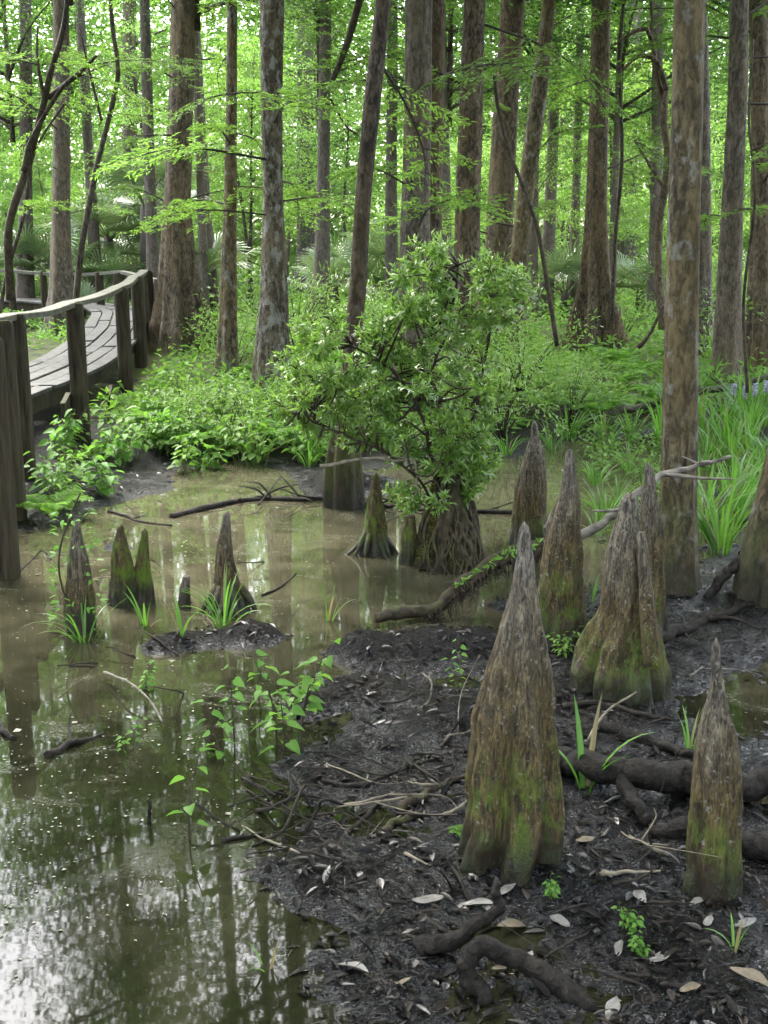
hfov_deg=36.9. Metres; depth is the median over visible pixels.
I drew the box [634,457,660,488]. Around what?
herb
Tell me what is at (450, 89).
cypress tree
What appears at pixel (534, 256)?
cypress tree
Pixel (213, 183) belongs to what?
understorey tree
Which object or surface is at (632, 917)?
seedling
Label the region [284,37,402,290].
understorey tree
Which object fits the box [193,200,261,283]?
understorey tree
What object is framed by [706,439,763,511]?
reed
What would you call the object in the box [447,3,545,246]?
cypress tree
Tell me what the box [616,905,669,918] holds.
twig
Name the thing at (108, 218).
palmetto
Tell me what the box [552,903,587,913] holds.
twig
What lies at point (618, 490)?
grass tuft
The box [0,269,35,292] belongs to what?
palmetto
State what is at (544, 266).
vine
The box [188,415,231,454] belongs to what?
herb
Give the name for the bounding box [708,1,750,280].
cypress tree
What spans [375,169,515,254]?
understorey tree
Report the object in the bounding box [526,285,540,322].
shrub
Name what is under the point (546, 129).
cypress tree
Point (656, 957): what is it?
dead leaf
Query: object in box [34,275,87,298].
palmetto
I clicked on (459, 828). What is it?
fern
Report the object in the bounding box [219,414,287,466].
herb
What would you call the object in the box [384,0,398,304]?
cypress tree
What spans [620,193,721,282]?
understorey tree
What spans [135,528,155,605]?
cypress knee
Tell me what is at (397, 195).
understorey tree
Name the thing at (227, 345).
cypress tree
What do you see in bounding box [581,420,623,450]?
herb
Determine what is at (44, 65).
cypress tree
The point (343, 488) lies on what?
cypress tree
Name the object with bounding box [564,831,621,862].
fallen branch
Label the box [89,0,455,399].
cypress tree
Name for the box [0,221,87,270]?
palmetto
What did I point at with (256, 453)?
grass tuft
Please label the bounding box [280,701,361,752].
twig
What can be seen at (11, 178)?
understorey tree
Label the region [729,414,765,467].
reed
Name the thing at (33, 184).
understorey tree
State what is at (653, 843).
fallen branch
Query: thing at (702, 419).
reed
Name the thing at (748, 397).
reed
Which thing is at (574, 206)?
cypress tree
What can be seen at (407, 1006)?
leaf litter
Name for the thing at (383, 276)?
palmetto
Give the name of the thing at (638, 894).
dead leaf
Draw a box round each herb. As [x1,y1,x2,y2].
[23,451,83,494]
[31,465,88,509]
[37,409,81,456]
[49,406,92,446]
[49,443,87,479]
[74,445,124,498]
[88,428,117,458]
[91,405,165,459]
[97,425,146,466]
[112,409,162,442]
[123,408,175,450]
[135,390,172,409]
[140,383,176,402]
[140,406,181,448]
[144,412,196,456]
[155,361,206,400]
[155,385,197,417]
[155,409,199,453]
[167,430,208,473]
[168,404,217,448]
[177,390,226,423]
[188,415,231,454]
[188,441,230,470]
[203,426,234,459]
[204,370,251,405]
[207,414,246,457]
[209,392,255,429]
[210,377,270,416]
[212,380,281,430]
[216,411,270,460]
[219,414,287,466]
[279,417,330,462]
[282,422,310,445]
[573,431,612,459]
[580,412,609,438]
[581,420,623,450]
[584,446,623,475]
[600,432,636,466]
[622,423,644,446]
[626,444,657,478]
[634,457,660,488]
[637,433,660,457]
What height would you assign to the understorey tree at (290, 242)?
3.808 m
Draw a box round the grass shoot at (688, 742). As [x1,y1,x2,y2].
[675,706,702,748]
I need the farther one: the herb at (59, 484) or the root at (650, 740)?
the herb at (59, 484)
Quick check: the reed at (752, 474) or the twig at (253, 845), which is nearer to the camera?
the twig at (253, 845)
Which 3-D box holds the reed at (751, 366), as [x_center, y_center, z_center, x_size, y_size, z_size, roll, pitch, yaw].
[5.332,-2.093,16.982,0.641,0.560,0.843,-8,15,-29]
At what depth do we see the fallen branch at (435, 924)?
3.87 m
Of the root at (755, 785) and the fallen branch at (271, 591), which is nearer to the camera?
the root at (755, 785)
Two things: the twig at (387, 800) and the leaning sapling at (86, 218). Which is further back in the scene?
the leaning sapling at (86, 218)
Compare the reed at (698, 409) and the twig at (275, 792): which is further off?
the reed at (698, 409)
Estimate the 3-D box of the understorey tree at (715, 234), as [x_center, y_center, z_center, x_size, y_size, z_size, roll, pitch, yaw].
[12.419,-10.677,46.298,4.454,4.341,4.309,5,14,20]
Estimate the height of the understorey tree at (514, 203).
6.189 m
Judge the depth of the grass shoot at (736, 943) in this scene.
3.68 m
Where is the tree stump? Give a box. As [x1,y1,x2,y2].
[413,471,485,574]
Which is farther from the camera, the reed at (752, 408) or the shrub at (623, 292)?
the shrub at (623, 292)
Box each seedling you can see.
[116,716,147,751]
[138,659,157,692]
[166,747,215,839]
[191,664,247,759]
[247,660,287,721]
[248,638,340,758]
[276,656,324,720]
[441,639,467,687]
[542,873,561,901]
[546,626,582,659]
[610,901,646,932]
[627,927,651,957]
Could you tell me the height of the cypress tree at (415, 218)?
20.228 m
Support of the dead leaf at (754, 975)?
on the ground at (366, 894)
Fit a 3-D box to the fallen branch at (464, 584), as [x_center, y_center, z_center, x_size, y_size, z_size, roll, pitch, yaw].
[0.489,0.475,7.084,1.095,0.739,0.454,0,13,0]
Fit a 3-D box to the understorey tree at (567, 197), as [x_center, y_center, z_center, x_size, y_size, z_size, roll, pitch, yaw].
[6.524,-9.415,35.044,5.021,6.977,5.024,2,13,7]
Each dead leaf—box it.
[337,961,367,971]
[393,977,410,984]
[412,894,443,902]
[462,897,492,904]
[492,965,506,968]
[497,918,525,926]
[500,883,515,893]
[549,914,569,926]
[576,836,594,841]
[604,795,622,802]
[605,996,619,1019]
[614,940,622,955]
[633,890,645,902]
[649,951,669,961]
[679,982,700,991]
[689,897,705,905]
[703,915,712,925]
[730,967,767,986]
[738,917,756,927]
[758,796,767,803]
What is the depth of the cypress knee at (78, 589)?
6.82 m
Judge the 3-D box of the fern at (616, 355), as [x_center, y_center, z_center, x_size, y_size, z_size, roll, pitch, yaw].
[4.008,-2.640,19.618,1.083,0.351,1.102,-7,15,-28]
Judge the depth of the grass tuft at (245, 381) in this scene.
15.59 m
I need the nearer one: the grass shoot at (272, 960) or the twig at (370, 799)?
the grass shoot at (272, 960)
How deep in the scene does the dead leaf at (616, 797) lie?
4.71 m
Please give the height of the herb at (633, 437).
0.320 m
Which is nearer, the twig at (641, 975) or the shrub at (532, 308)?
the twig at (641, 975)
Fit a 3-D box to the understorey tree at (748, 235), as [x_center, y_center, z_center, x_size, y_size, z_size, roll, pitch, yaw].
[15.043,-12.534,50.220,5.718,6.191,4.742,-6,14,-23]
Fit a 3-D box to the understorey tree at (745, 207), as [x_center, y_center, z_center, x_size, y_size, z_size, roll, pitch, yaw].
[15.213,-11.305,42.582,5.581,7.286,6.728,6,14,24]
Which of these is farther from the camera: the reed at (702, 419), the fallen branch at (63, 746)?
the reed at (702, 419)
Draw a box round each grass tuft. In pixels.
[23,597,129,642]
[168,563,271,628]
[189,405,280,450]
[201,421,299,463]
[221,365,284,404]
[228,368,255,387]
[243,392,288,435]
[270,404,331,443]
[276,421,327,458]
[277,435,326,466]
[333,298,347,318]
[484,322,545,359]
[492,430,527,456]
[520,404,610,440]
[530,415,574,449]
[547,479,642,522]
[563,454,633,485]
[569,415,624,436]
[575,406,640,448]
[580,506,611,535]
[595,475,639,504]
[609,403,660,440]
[609,437,658,470]
[616,300,639,323]
[621,468,642,489]
[624,458,660,477]
[699,325,712,357]
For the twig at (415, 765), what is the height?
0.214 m
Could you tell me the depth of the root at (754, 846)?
4.28 m
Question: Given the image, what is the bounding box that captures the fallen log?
[588,372,767,424]
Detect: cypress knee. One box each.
[63,521,96,632]
[107,524,137,607]
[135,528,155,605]
[178,575,190,608]
[199,511,256,620]
[344,472,398,559]
[399,514,416,566]
[457,520,564,886]
[508,420,547,545]
[537,448,586,652]
[570,492,673,706]
[640,462,667,630]
[682,637,742,905]
[731,448,767,607]
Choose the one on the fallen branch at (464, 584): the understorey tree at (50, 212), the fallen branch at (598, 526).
the fallen branch at (598, 526)
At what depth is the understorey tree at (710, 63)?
50.13 m
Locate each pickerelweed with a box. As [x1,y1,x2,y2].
[722,383,738,431]
[733,385,747,432]
[743,383,761,421]
[756,380,767,428]
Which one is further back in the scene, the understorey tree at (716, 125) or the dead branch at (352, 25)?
the understorey tree at (716, 125)
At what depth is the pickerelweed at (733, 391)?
14.09 m
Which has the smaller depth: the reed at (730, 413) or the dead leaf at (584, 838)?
the dead leaf at (584, 838)
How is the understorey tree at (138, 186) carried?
on the ground at (366, 894)
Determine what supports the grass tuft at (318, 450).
on the ground at (366, 894)
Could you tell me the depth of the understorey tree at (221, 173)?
63.10 m
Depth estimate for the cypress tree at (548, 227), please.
32.81 m
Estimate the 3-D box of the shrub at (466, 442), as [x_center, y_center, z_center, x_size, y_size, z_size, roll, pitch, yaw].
[0.115,-0.870,7.972,1.928,2.131,1.946,-4,14,-18]
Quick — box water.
[0,427,767,1023]
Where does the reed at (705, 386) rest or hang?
on the ground at (366, 894)
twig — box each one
[57,662,98,665]
[69,664,97,666]
[107,646,135,657]
[137,621,228,655]
[152,686,183,693]
[207,739,275,795]
[222,766,286,795]
[223,774,288,802]
[227,788,283,806]
[230,789,289,814]
[236,561,264,563]
[241,825,300,853]
[246,845,296,854]
[251,808,362,846]
[273,693,424,762]
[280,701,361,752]
[281,844,350,863]
[291,836,323,838]
[295,822,358,841]
[297,722,390,768]
[307,811,345,816]
[311,809,394,847]
[326,763,414,783]
[329,838,469,893]
[336,796,456,814]
[343,791,456,806]
[381,899,406,904]
[395,811,454,816]
[398,888,491,908]
[402,772,436,780]
[403,851,430,865]
[408,781,438,786]
[412,743,468,753]
[413,712,463,789]
[420,751,450,755]
[426,763,452,770]
[438,800,466,818]
[444,658,561,740]
[495,919,655,1009]
[543,904,588,957]
[544,469,563,527]
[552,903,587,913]
[599,869,660,876]
[612,869,655,885]
[616,768,667,870]
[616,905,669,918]
[621,808,722,857]
[625,971,666,979]
[642,900,693,904]
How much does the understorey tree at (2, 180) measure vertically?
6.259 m
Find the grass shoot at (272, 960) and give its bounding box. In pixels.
[246,940,281,971]
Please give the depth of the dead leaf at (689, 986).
3.49 m
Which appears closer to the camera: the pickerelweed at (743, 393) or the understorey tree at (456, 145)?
the pickerelweed at (743, 393)
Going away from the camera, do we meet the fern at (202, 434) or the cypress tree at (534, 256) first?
the fern at (202, 434)
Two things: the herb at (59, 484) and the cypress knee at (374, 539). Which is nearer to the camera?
the cypress knee at (374, 539)
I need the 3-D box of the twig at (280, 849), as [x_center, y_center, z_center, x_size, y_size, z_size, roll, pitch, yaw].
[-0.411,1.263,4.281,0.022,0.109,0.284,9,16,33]
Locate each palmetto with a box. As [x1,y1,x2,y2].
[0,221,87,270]
[0,257,49,291]
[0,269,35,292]
[2,217,107,278]
[33,177,163,299]
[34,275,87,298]
[46,238,102,289]
[72,242,145,300]
[75,200,160,268]
[80,275,131,319]
[89,131,218,269]
[109,266,137,305]
[126,258,217,294]
[139,232,261,311]
[216,253,258,291]
[217,271,255,307]
[287,232,384,311]
[293,248,350,293]
[338,214,399,265]
[342,254,399,300]
[367,252,453,291]
[528,238,617,317]
[538,256,580,299]
[616,243,666,316]
[623,259,665,296]
[712,251,748,293]
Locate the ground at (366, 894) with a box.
[2,264,767,1023]
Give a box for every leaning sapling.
[0,0,191,300]
[0,98,75,313]
[49,0,155,298]
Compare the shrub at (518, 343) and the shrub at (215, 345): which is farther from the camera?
the shrub at (215, 345)
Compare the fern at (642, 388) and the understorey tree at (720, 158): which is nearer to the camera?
the fern at (642, 388)
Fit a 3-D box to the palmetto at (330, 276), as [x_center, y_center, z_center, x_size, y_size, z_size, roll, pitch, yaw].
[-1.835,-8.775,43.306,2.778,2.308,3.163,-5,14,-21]
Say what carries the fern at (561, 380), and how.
on the ground at (366, 894)
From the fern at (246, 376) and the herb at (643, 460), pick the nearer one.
the herb at (643, 460)
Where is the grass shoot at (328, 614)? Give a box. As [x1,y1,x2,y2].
[321,586,350,620]
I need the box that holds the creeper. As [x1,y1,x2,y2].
[48,492,108,630]
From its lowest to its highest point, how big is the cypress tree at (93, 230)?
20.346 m
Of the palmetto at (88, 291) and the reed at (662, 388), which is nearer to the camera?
the reed at (662, 388)
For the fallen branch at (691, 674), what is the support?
on the ground at (366, 894)
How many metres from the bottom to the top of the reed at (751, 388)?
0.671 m
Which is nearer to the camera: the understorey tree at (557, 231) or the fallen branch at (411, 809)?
the fallen branch at (411, 809)
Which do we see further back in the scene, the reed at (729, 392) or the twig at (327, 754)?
the reed at (729, 392)
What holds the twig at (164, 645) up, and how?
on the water
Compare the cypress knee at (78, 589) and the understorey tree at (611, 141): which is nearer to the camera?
the cypress knee at (78, 589)
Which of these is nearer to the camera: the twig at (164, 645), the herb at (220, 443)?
the twig at (164, 645)
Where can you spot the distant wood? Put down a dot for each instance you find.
(91, 22)
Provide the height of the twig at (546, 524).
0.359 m
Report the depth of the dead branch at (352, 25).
14.98 m
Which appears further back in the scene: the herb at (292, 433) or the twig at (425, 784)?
the herb at (292, 433)
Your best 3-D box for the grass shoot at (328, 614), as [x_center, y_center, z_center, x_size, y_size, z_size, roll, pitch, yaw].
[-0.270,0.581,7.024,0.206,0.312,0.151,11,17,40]
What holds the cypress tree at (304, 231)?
on the ground at (366, 894)
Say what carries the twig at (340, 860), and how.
on the ground at (366, 894)
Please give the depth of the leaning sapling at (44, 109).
16.19 m
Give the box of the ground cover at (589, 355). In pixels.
[0,277,767,460]
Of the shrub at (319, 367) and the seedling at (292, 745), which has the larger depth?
the shrub at (319, 367)
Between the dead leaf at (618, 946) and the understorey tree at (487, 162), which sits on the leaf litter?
the dead leaf at (618, 946)
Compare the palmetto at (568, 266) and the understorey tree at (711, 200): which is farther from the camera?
the understorey tree at (711, 200)
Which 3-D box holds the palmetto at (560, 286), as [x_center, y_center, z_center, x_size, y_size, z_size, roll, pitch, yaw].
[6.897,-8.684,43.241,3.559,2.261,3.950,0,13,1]
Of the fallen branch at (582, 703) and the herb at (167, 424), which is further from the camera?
the herb at (167, 424)
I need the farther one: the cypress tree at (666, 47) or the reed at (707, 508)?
the cypress tree at (666, 47)
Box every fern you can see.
[16,488,94,519]
[119,401,196,424]
[130,422,225,453]
[151,379,194,388]
[184,389,256,406]
[207,407,273,426]
[216,373,250,381]
[239,364,251,373]
[248,417,302,447]
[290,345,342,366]
[448,824,462,836]
[493,378,529,389]
[495,345,554,355]
[509,367,558,381]
[513,390,564,412]
[527,321,549,330]
[547,376,594,389]
[550,390,643,415]
[575,342,609,348]
[588,347,648,364]
[601,368,650,383]
[612,357,662,372]
[625,393,659,413]
[628,382,662,397]
[645,346,663,356]
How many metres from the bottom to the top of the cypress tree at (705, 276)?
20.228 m
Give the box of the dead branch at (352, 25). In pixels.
[326,0,363,135]
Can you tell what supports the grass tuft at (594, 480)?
in the water
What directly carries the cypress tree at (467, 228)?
on the ground at (366, 894)
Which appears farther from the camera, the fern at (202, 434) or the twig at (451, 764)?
the fern at (202, 434)
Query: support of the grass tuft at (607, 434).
on the ground at (366, 894)
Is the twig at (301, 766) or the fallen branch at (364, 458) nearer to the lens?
the twig at (301, 766)
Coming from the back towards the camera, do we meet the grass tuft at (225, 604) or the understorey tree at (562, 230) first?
the understorey tree at (562, 230)
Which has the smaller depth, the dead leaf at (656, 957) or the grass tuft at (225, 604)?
the dead leaf at (656, 957)
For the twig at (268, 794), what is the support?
on the water
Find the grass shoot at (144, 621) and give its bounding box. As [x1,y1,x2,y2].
[126,586,158,626]
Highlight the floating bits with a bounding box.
[0,471,746,1013]
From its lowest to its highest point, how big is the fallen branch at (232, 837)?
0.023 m
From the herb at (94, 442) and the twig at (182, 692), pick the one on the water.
the twig at (182, 692)
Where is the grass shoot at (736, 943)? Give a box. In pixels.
[704,911,751,952]
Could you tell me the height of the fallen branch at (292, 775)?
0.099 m
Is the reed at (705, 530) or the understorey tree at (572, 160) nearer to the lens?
the reed at (705, 530)
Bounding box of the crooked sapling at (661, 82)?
[606,0,749,329]
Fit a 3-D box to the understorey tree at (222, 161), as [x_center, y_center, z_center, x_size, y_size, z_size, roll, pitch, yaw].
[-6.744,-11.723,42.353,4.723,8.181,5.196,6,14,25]
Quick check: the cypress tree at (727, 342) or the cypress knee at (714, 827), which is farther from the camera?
the cypress tree at (727, 342)
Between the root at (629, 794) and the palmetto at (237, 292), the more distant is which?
the palmetto at (237, 292)
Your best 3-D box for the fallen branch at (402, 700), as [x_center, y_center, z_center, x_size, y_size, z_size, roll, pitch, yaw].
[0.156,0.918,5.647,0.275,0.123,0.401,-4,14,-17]
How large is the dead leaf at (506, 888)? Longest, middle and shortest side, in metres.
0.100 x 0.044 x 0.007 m
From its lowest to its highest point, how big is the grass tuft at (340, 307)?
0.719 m
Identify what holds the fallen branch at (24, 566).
on the water
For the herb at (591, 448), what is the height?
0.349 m
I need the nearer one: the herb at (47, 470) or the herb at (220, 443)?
the herb at (47, 470)
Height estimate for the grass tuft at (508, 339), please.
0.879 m
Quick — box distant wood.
[0,0,750,284]
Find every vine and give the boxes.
[404,440,442,476]
[491,60,558,345]
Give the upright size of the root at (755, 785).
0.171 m
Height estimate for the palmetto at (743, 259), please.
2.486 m
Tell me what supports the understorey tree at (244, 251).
on the ground at (366, 894)
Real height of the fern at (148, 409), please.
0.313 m
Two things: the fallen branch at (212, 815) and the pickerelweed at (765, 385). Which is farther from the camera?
the pickerelweed at (765, 385)
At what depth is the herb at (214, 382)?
14.36 m
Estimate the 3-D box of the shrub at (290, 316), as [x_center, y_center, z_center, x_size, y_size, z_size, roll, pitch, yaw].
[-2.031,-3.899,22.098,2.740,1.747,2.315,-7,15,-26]
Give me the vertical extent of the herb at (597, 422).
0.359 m
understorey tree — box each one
[0,0,256,206]
[0,54,79,268]
[0,83,49,268]
[0,115,86,244]
[0,128,80,286]
[0,149,18,203]
[0,166,76,251]
[0,171,50,288]
[17,190,102,252]
[33,111,139,241]
[41,168,119,251]
[47,135,103,228]
[82,128,195,244]
[104,127,251,276]
[118,97,255,249]
[135,30,314,304]
[154,74,223,220]
[157,85,259,252]
[192,31,341,298]
[192,111,262,247]
[193,129,257,232]
[193,147,252,235]
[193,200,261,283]
[196,22,354,249]
[203,1,355,279]
[211,180,286,283]
[214,0,400,242]
[237,192,295,274]
[248,219,296,273]
[257,168,379,272]
[262,65,383,242]
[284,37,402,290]
[333,24,460,218]
[339,14,489,225]
[347,135,486,270]
[371,174,487,251]
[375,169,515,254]
[376,181,451,266]
[399,94,523,258]
[449,115,490,249]
[449,132,521,272]
[450,131,515,242]
[450,146,517,248]
[451,2,639,315]
[480,134,586,255]
[482,159,582,248]
[484,3,649,303]
[489,17,634,251]
[513,148,608,293]
[515,121,587,246]
[516,89,664,252]
[519,27,718,248]
[538,214,582,283]
[540,111,629,231]
[558,36,749,246]
[559,60,663,261]
[609,193,719,304]
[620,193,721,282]
[623,28,748,222]
[628,133,749,278]
[647,194,721,284]
[669,73,750,244]
[710,70,750,233]
[710,79,750,251]
[711,148,750,260]
[711,155,750,257]
[711,200,749,258]
[712,114,750,245]
[714,151,749,248]
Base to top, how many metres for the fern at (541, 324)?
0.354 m
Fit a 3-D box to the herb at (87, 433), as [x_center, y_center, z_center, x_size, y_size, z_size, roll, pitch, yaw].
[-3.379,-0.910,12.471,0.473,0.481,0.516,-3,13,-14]
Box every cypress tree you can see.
[0,0,136,335]
[0,0,150,163]
[0,0,209,319]
[41,0,260,270]
[51,1,76,248]
[75,0,100,293]
[83,0,345,352]
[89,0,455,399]
[139,0,158,296]
[144,1,320,379]
[155,0,383,297]
[194,31,209,308]
[198,31,218,313]
[213,0,378,187]
[217,0,404,320]
[240,0,400,185]
[270,0,569,406]
[283,0,671,316]
[309,0,639,395]
[323,0,477,509]
[337,3,495,156]
[351,0,626,342]
[374,0,605,350]
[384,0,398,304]
[430,0,451,386]
[446,0,635,319]
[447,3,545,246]
[453,0,627,253]
[456,0,749,300]
[482,4,609,182]
[520,4,527,166]
[538,5,561,316]
[545,0,723,352]
[567,0,584,310]
[569,10,669,160]
[574,0,718,281]
[576,0,748,357]
[587,1,749,184]
[611,2,728,142]
[613,0,767,376]
[615,0,767,384]
[632,0,749,314]
[645,0,662,323]
[659,0,704,596]
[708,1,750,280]
[712,4,749,280]
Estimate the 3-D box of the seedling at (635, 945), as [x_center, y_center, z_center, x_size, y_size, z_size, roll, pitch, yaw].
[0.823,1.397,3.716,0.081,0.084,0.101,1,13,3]
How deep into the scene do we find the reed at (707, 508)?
9.14 m
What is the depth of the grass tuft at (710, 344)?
20.73 m
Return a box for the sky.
[0,0,749,262]
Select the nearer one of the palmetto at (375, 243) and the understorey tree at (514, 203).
the palmetto at (375, 243)
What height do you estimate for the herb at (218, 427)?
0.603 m
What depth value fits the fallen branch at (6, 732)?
5.39 m
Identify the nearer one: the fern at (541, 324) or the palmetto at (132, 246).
the fern at (541, 324)
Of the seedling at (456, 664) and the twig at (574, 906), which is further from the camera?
the seedling at (456, 664)
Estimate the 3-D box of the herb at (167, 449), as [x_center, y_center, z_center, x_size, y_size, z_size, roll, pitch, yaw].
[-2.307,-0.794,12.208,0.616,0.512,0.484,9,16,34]
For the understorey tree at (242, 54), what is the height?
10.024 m
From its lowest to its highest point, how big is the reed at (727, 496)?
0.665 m
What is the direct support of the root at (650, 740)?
on the ground at (366, 894)
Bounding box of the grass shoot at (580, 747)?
[559,695,653,793]
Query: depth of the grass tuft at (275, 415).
13.07 m
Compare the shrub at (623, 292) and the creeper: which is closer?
the creeper
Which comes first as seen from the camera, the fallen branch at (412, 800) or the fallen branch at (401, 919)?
the fallen branch at (401, 919)
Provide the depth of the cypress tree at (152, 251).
29.43 m
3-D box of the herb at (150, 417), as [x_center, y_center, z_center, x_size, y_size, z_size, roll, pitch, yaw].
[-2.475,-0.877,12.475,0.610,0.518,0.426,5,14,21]
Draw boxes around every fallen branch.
[0,721,16,739]
[21,550,52,570]
[44,709,104,756]
[103,671,162,721]
[107,509,171,525]
[147,799,151,822]
[169,470,513,517]
[189,799,239,831]
[221,831,261,842]
[241,775,339,842]
[246,742,345,829]
[257,477,280,504]
[261,573,296,595]
[290,773,312,808]
[304,798,344,831]
[320,425,417,491]
[321,739,467,798]
[329,793,386,852]
[371,808,412,837]
[374,537,543,624]
[374,810,422,836]
[381,673,451,703]
[394,774,464,811]
[394,907,446,922]
[419,674,432,707]
[419,912,451,932]
[440,716,462,747]
[450,865,470,909]
[543,455,734,541]
[562,699,672,729]
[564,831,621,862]
[586,691,636,740]
[629,834,669,845]
[635,305,664,348]
[662,601,759,642]
[689,663,761,676]
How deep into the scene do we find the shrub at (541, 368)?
17.62 m
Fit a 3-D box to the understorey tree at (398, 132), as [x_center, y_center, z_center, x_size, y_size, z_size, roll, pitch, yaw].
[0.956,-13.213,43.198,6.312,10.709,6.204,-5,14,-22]
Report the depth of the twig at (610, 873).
4.08 m
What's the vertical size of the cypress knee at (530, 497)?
1.206 m
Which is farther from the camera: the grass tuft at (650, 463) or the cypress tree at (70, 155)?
the cypress tree at (70, 155)
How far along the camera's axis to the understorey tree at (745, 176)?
57.68 m
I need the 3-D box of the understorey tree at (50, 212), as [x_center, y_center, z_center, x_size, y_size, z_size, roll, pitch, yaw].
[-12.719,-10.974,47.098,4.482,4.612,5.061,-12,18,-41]
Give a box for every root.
[412,875,505,956]
[456,934,597,1010]
[559,746,692,794]
[598,720,693,757]
[606,756,654,827]
[649,816,767,861]
[703,554,739,597]
[742,766,767,801]
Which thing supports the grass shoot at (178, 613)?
on the ground at (366, 894)
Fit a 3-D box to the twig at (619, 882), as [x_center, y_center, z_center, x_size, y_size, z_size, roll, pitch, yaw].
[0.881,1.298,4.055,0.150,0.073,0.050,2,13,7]
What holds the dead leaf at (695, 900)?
on the ground at (366, 894)
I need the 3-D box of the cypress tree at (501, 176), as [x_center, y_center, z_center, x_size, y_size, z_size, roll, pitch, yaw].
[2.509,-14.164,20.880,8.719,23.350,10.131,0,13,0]
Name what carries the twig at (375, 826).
on the ground at (366, 894)
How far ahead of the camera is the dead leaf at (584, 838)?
4.38 m
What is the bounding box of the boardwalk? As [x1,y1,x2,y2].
[0,269,156,579]
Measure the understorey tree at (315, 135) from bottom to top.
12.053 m
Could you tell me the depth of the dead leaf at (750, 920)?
3.85 m
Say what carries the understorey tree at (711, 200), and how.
on the ground at (366, 894)
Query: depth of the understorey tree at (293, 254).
56.08 m
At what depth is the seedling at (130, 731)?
5.31 m
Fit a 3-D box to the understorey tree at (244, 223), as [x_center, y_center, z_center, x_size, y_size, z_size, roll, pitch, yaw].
[-5.373,-11.525,39.078,6.715,9.326,6.711,-2,13,-7]
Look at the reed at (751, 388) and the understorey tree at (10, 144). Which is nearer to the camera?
the reed at (751, 388)
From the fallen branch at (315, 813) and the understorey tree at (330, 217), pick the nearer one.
the fallen branch at (315, 813)
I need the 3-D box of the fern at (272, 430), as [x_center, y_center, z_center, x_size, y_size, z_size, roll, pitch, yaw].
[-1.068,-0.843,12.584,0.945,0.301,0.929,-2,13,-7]
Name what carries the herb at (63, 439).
on the ground at (366, 894)
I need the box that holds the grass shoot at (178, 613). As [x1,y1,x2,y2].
[163,594,193,635]
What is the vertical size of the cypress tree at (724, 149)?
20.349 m
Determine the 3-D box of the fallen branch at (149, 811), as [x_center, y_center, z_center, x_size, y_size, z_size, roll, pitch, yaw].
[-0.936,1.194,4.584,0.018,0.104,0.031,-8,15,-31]
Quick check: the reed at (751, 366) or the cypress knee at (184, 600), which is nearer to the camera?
the cypress knee at (184, 600)
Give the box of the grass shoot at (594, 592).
[583,574,599,601]
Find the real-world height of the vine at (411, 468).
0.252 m
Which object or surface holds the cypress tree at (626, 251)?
on the ground at (366, 894)
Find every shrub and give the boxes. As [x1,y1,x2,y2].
[0,264,74,293]
[146,373,220,430]
[162,372,285,459]
[180,301,298,373]
[195,256,350,356]
[208,263,342,344]
[234,350,415,436]
[257,354,338,416]
[260,229,537,520]
[336,264,452,344]
[398,241,564,333]
[404,338,534,413]
[430,326,584,453]
[439,344,507,405]
[462,303,602,400]
[494,317,599,377]
[511,346,636,436]
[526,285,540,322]
[576,286,635,306]
[615,287,659,342]
[616,262,634,307]
[618,249,716,314]
[663,250,744,298]
[699,262,764,361]
[712,264,747,308]
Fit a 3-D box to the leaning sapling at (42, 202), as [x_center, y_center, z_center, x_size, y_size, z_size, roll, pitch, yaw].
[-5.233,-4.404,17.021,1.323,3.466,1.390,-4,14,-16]
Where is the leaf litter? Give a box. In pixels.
[17,454,767,1023]
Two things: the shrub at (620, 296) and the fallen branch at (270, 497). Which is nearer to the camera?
the fallen branch at (270, 497)
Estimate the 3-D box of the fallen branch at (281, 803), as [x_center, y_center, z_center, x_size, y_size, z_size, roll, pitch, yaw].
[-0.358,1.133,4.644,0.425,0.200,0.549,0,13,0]
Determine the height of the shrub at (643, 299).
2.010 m
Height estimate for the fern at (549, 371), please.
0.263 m
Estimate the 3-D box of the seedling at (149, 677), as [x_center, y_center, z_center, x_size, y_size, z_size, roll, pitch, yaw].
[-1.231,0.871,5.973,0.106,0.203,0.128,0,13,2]
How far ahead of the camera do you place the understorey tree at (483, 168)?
35.41 m
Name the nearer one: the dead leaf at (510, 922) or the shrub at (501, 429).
the dead leaf at (510, 922)
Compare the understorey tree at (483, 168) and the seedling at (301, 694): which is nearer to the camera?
the seedling at (301, 694)
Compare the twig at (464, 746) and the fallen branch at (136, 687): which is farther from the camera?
the fallen branch at (136, 687)
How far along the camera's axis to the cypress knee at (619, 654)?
5.70 m
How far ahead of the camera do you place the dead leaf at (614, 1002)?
3.47 m
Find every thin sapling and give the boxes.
[608,0,661,320]
[742,39,767,392]
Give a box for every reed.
[639,370,715,402]
[640,392,661,449]
[644,396,716,418]
[657,475,756,555]
[658,457,756,532]
[697,455,761,521]
[698,352,730,386]
[698,380,755,436]
[698,385,734,431]
[698,412,727,451]
[698,412,762,459]
[698,433,750,470]
[698,476,753,548]
[699,375,715,399]
[699,441,757,489]
[704,409,764,467]
[705,388,743,423]
[705,456,761,523]
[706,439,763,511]
[708,368,767,419]
[708,403,748,444]
[715,399,767,452]
[720,384,767,433]
[720,420,767,463]
[721,431,766,478]
[723,386,767,406]
[725,365,767,408]
[725,447,757,496]
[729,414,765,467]
[730,369,767,405]
[737,391,767,422]
[740,402,767,440]
[740,450,760,500]
[743,354,766,377]
[749,421,767,458]
[752,388,767,405]
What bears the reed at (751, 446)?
on the ground at (366, 894)
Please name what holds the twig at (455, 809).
on the ground at (366, 894)
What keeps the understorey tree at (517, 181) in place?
on the ground at (366, 894)

